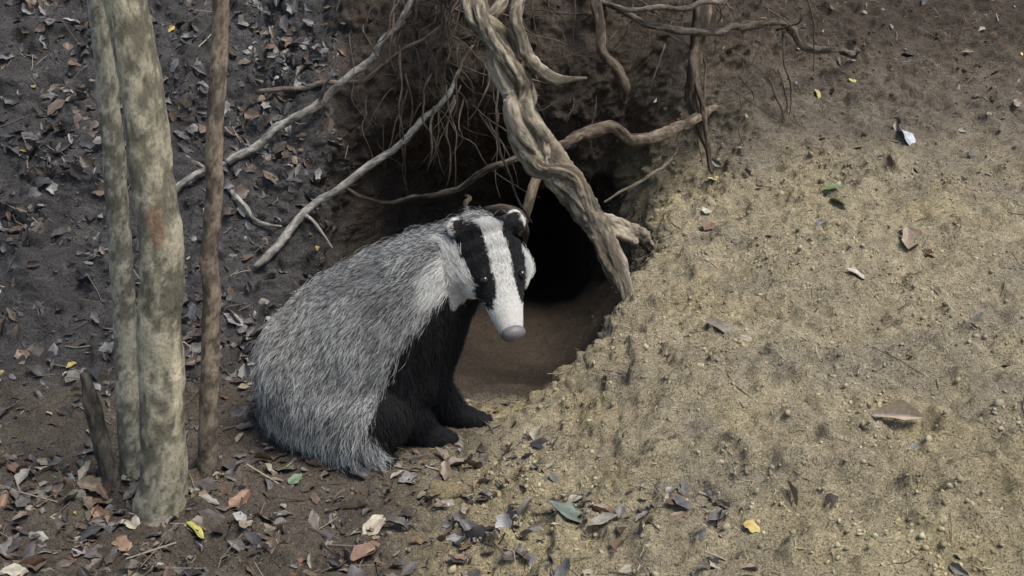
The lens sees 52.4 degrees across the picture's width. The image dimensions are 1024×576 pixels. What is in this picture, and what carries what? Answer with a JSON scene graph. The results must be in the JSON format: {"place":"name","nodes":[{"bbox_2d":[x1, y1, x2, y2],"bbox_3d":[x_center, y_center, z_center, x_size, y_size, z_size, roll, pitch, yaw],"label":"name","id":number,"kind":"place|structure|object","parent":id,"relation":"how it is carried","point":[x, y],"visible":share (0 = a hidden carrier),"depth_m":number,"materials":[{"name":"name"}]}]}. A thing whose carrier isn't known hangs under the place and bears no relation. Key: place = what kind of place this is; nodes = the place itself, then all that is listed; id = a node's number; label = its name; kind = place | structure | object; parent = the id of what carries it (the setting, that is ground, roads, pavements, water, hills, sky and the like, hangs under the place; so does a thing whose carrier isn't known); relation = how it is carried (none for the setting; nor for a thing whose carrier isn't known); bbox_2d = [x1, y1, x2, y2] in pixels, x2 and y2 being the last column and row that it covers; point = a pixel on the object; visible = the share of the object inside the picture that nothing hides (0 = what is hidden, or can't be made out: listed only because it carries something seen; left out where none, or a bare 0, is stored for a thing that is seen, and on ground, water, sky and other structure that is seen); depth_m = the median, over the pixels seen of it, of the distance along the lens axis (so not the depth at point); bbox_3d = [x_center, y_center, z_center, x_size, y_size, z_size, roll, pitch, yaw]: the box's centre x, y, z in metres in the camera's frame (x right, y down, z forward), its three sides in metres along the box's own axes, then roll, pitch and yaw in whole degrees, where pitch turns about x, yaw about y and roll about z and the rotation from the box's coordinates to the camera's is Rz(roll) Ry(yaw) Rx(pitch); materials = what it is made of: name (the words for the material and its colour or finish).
{"place":"outdoors","nodes":[
{"label":"outdoors","id":0,"kind":"place"},
{"bbox_2d":[0,0,1023,575],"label":"ground","id":1,"kind":"structure","parent":0,"point":[494,364],"depth_m":2.36,"materials":[{"name":"soil"}]},
{"bbox_2d":[79,372,119,488],"bbox_3d":[-0.695,0.279,1.773,0.051,0.295,0.043,0,18,0],"label":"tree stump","id":2,"kind":"object","parent":1,"relation":"on","point":[100,440],"visible":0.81,"depth_m":1.75,"materials":[{"name":"brown wood"}]},
{"bbox_2d":[87,0,140,481],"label":"young tree","id":3,"kind":"object","parent":1,"relation":"on","point":[124,327],"visible":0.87,"depth_m":1.68,"materials":[{"name":"grey plant"}]},
{"bbox_2d":[104,0,187,526],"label":"young tree","id":4,"kind":"object","parent":1,"relation":"on","point":[161,493],"visible":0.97,"depth_m":1.54,"materials":[{"name":"grey plant"}]},
{"bbox_2d":[0,0,356,399],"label":"leaf litter","id":5,"kind":"object","parent":1,"relation":"on","point":[233,315],"visible":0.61,"depth_m":2.59,"materials":[{"name":"grey plant"}]},
{"bbox_2d":[186,521,203,538],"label":"fallen leaf","id":6,"kind":"object","parent":1,"relation":"on","point":[193,525],"visible":1,"depth_m":1.66,"materials":[{"name":"yellow plant"}]},
{"bbox_2d":[197,0,228,478],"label":"young tree","id":7,"kind":"object","parent":1,"relation":"on","point":[210,374],"visible":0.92,"depth_m":1.67,"materials":[{"name":"brown plant"}]},
{"bbox_2d":[186,155,281,227],"bbox_3d":[-0.720,-0.257,2.541,0.419,0.167,0.041,13,22,34],"label":"dead branch","id":8,"kind":"object","parent":1,"relation":"on","point":[240,201],"visible":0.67,"depth_m":2.48,"materials":[{"name":"brown wood"}]},
{"bbox_2d":[228,489,250,510],"bbox_3d":[-0.456,0.354,1.742,0.033,0.016,0.047,0,18,0],"label":"fallen leaf","id":9,"kind":"object","parent":1,"relation":"on","point":[236,499],"visible":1,"depth_m":1.74,"materials":[{"name":"plant"}]},
{"bbox_2d":[275,463,293,470],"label":"fallen leaf","id":10,"kind":"object","parent":1,"relation":"on","point":[290,467],"visible":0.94,"depth_m":1.85,"materials":[{"name":"green plant"}]},
{"bbox_2d":[287,474,301,483],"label":"fallen leaf","id":11,"kind":"object","parent":1,"relation":"on","point":[294,478],"visible":1,"depth_m":1.82,"materials":[{"name":"green plant"}]},
{"bbox_2d":[176,0,413,193],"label":"dead branch","id":12,"kind":"object","parent":1,"relation":"on","point":[322,100],"visible":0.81,"depth_m":2.56,"materials":[{"name":"wood"}]},
{"bbox_2d":[254,69,458,268],"bbox_3d":[-0.353,-0.289,2.474,0.553,0.436,0.104,-8,20,-23],"label":"dead branch","id":13,"kind":"object","parent":1,"relation":"on","point":[289,230],"visible":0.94,"depth_m":2.48,"materials":[{"name":"wood"}]},
{"bbox_2d":[255,0,458,94],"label":"dead branch","id":14,"kind":"object","parent":1,"relation":"on","point":[382,66],"visible":0.9,"depth_m":2.60,"materials":[{"name":"brown wood"}]},
{"bbox_2d":[350,541,379,562],"bbox_3d":[-0.230,0.412,1.625,0.070,0.017,0.028,-14,23,-37],"label":"fallen leaf","id":15,"kind":"object","parent":1,"relation":"on","point":[360,551],"visible":1,"depth_m":1.63,"materials":[{"name":"plant"}]},
{"bbox_2d":[0,0,738,575],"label":"twig litter","id":16,"kind":"object","parent":1,"relation":"on","point":[162,540],"visible":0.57,"depth_m":1.87,"materials":[{"name":"wood"}]},
{"bbox_2d":[362,514,385,534],"bbox_3d":[-0.226,0.389,1.699,0.038,0.019,0.042,0,18,0],"label":"fallen leaf","id":17,"kind":"object","parent":1,"relation":"on","point":[375,522],"visible":1,"depth_m":1.70,"materials":[{"name":"beige plant"}]},
{"bbox_2d":[0,359,757,575],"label":"leaf litter","id":18,"kind":"object","parent":1,"relation":"on","point":[469,531],"visible":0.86,"depth_m":1.69,"materials":[{"name":"brown plant"}]},
{"bbox_2d":[247,206,535,473],"bbox_3d":[-0.228,0.071,1.957,0.520,0.462,0.360,0,18,0],"label":"badger","id":19,"kind":"object","parent":1,"relation":"on","point":[356,358],"visible":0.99,"depth_m":1.83,"materials":[{"name":"black"}]},
{"bbox_2d":[426,479,461,499],"bbox_3d":[-0.115,0.346,1.764,0.061,0.037,0.054,0,18,0],"label":"soil clod","id":20,"kind":"object","parent":1,"relation":"on","point":[450,490],"visible":0.84,"depth_m":1.75,"materials":[{"name":"brown soil"}]},
{"bbox_2d":[457,483,468,496],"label":"fallen leaf","id":21,"kind":"object","parent":1,"relation":"on","point":[463,487],"visible":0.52,"depth_m":1.79,"materials":[{"name":"brown plant"}]},
{"bbox_2d":[0,25,1022,575],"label":"leaf litter","id":22,"kind":"object","parent":1,"relation":"on","point":[752,525],"visible":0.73,"depth_m":2.17,"materials":[{"name":"brown plant"}]},
{"bbox_2d":[0,0,1023,575],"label":"soil crumbs","id":23,"kind":"object","parent":1,"relation":"on","point":[770,468],"visible":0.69,"depth_m":1.97,"materials":[{"name":"brown soil"}]},
{"bbox_2d":[335,100,718,204],"bbox_3d":[0.089,-0.334,2.622,1.078,0.212,0.363,-5,19,-14],"label":"tree root","id":24,"kind":"object","parent":1,"relation":"on","point":[622,134],"visible":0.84,"depth_m":2.54,"materials":[{"name":"brown plant"}]},
{"bbox_2d":[296,0,815,246],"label":"root tangle","id":25,"kind":"object","parent":1,"relation":"on","point":[529,199],"visible":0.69,"depth_m":2.57,"materials":[{"name":"brown plant"}]},
{"bbox_2d":[460,0,655,303],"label":"tree root","id":26,"kind":"object","parent":1,"relation":"on","point":[539,151],"visible":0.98,"depth_m":2.25,"materials":[{"name":"brown plant"}]},
{"bbox_2d":[548,500,580,522],"bbox_3d":[0.096,0.350,1.603,0.083,0.044,0.054,0,18,0],"label":"fallen leaf","id":27,"kind":"object","parent":1,"relation":"on","point":[571,512],"visible":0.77,"depth_m":1.60,"materials":[{"name":"green plant"}]},
{"bbox_2d":[591,512,616,524],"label":"fallen leaf","id":28,"kind":"object","parent":1,"relation":"on","point":[604,517],"visible":1,"depth_m":1.57,"materials":[{"name":"grey plant"}]},
{"bbox_2d":[590,0,629,100],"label":"tree root","id":29,"kind":"object","parent":1,"relation":"on","point":[608,59],"visible":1,"depth_m":2.59,"materials":[{"name":"brown plant"}]},
{"bbox_2d":[589,0,727,12],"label":"tree root","id":30,"kind":"object","parent":1,"relation":"on","point":[689,7],"visible":0.88,"depth_m":2.60,"materials":[{"name":"brown plant"}]},
{"bbox_2d":[684,0,713,173],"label":"tree root","id":31,"kind":"object","parent":1,"relation":"on","point":[693,94],"visible":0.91,"depth_m":2.68,"materials":[{"name":"brown plant"}]},
{"bbox_2d":[702,207,710,213],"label":"fallen leaf","id":32,"kind":"object","parent":1,"relation":"on","point":[705,210],"visible":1,"depth_m":2.58,"materials":[{"name":"grey plant"}]},
{"bbox_2d":[701,221,715,229],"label":"fallen leaf","id":33,"kind":"object","parent":1,"relation":"on","point":[707,225],"visible":0.96,"depth_m":2.54,"materials":[{"name":"plant"}]},
{"bbox_2d":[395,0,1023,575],"bbox_3d":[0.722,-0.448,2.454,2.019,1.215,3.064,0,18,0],"label":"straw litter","id":34,"kind":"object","parent":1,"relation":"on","point":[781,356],"visible":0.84,"depth_m":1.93,"materials":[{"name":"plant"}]},
{"bbox_2d":[400,0,1023,575],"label":"twig litter","id":35,"kind":"object","parent":1,"relation":"on","point":[786,320],"visible":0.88,"depth_m":2.06,"materials":[{"name":"wood"}]},
{"bbox_2d":[704,318,734,333],"bbox_3d":[0.407,0.077,2.022,0.074,0.030,0.018,8,20,24],"label":"fallen leaf","id":36,"kind":"object","parent":1,"relation":"on","point":[721,325],"visible":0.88,"depth_m":2.02,"materials":[{"name":"brown plant"}]},
{"bbox_2d":[430,0,1023,575],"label":"leaf litter","id":37,"kind":"object","parent":1,"relation":"on","point":[832,500],"visible":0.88,"depth_m":2.72,"materials":[{"name":"brown plant"}]},
{"bbox_2d":[605,0,859,56],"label":"tree root","id":38,"kind":"object","parent":1,"relation":"on","point":[803,47],"visible":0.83,"depth_m":2.72,"materials":[{"name":"brown plant"}]},
{"bbox_2d":[787,480,797,505],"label":"fallen leaf","id":39,"kind":"object","parent":1,"relation":"on","point":[794,491],"visible":1,"depth_m":1.56,"materials":[{"name":"plant"}]},
{"bbox_2d":[814,89,820,97],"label":"fallen leaf","id":40,"kind":"object","parent":1,"relation":"on","point":[818,93],"visible":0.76,"depth_m":2.97,"materials":[{"name":"yellow plant"}]},
{"bbox_2d":[821,183,842,189],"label":"fallen leaf","id":41,"kind":"object","parent":1,"relation":"on","point":[831,186],"visible":1,"depth_m":2.60,"materials":[{"name":"green plant"}]},
{"bbox_2d":[830,198,849,205],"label":"fallen leaf","id":42,"kind":"object","parent":1,"relation":"on","point":[838,201],"visible":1,"depth_m":2.55,"materials":[{"name":"plant"}]},
{"bbox_2d":[847,268,863,278],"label":"fallen leaf","id":43,"kind":"object","parent":1,"relation":"on","point":[857,272],"visible":0.95,"depth_m":2.20,"materials":[{"name":"beige plant"}]},
{"bbox_2d":[883,155,892,166],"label":"fallen leaf","id":44,"kind":"object","parent":1,"relation":"on","point":[888,161],"visible":1,"depth_m":2.71,"materials":[{"name":"brown plant"}]},
{"bbox_2d":[871,400,924,419],"bbox_3d":[0.645,0.203,1.732,0.086,0.035,0.026,4,18,12],"label":"fallen leaf","id":45,"kind":"object","parent":1,"relation":"on","point":[902,409],"visible":1,"depth_m":1.74,"materials":[{"name":"brown plant"}]},
{"bbox_2d":[899,129,915,144],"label":"fallen leaf","id":46,"kind":"object","parent":1,"relation":"on","point":[910,138],"visible":1,"depth_m":2.81,"materials":[{"name":"grey plant"}]},
{"bbox_2d":[899,227,921,234],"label":"fallen leaf","id":47,"kind":"object","parent":1,"relation":"on","point":[917,231],"visible":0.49,"depth_m":2.42,"materials":[{"name":"brown plant"}]},
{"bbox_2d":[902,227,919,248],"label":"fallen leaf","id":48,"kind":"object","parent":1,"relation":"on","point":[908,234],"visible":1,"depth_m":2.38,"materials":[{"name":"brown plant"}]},
{"bbox_2d":[908,442,918,450],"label":"fallen leaf","id":49,"kind":"object","parent":1,"relation":"on","point":[914,446],"visible":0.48,"depth_m":1.66,"materials":[{"name":"grey plant"}]}
]}

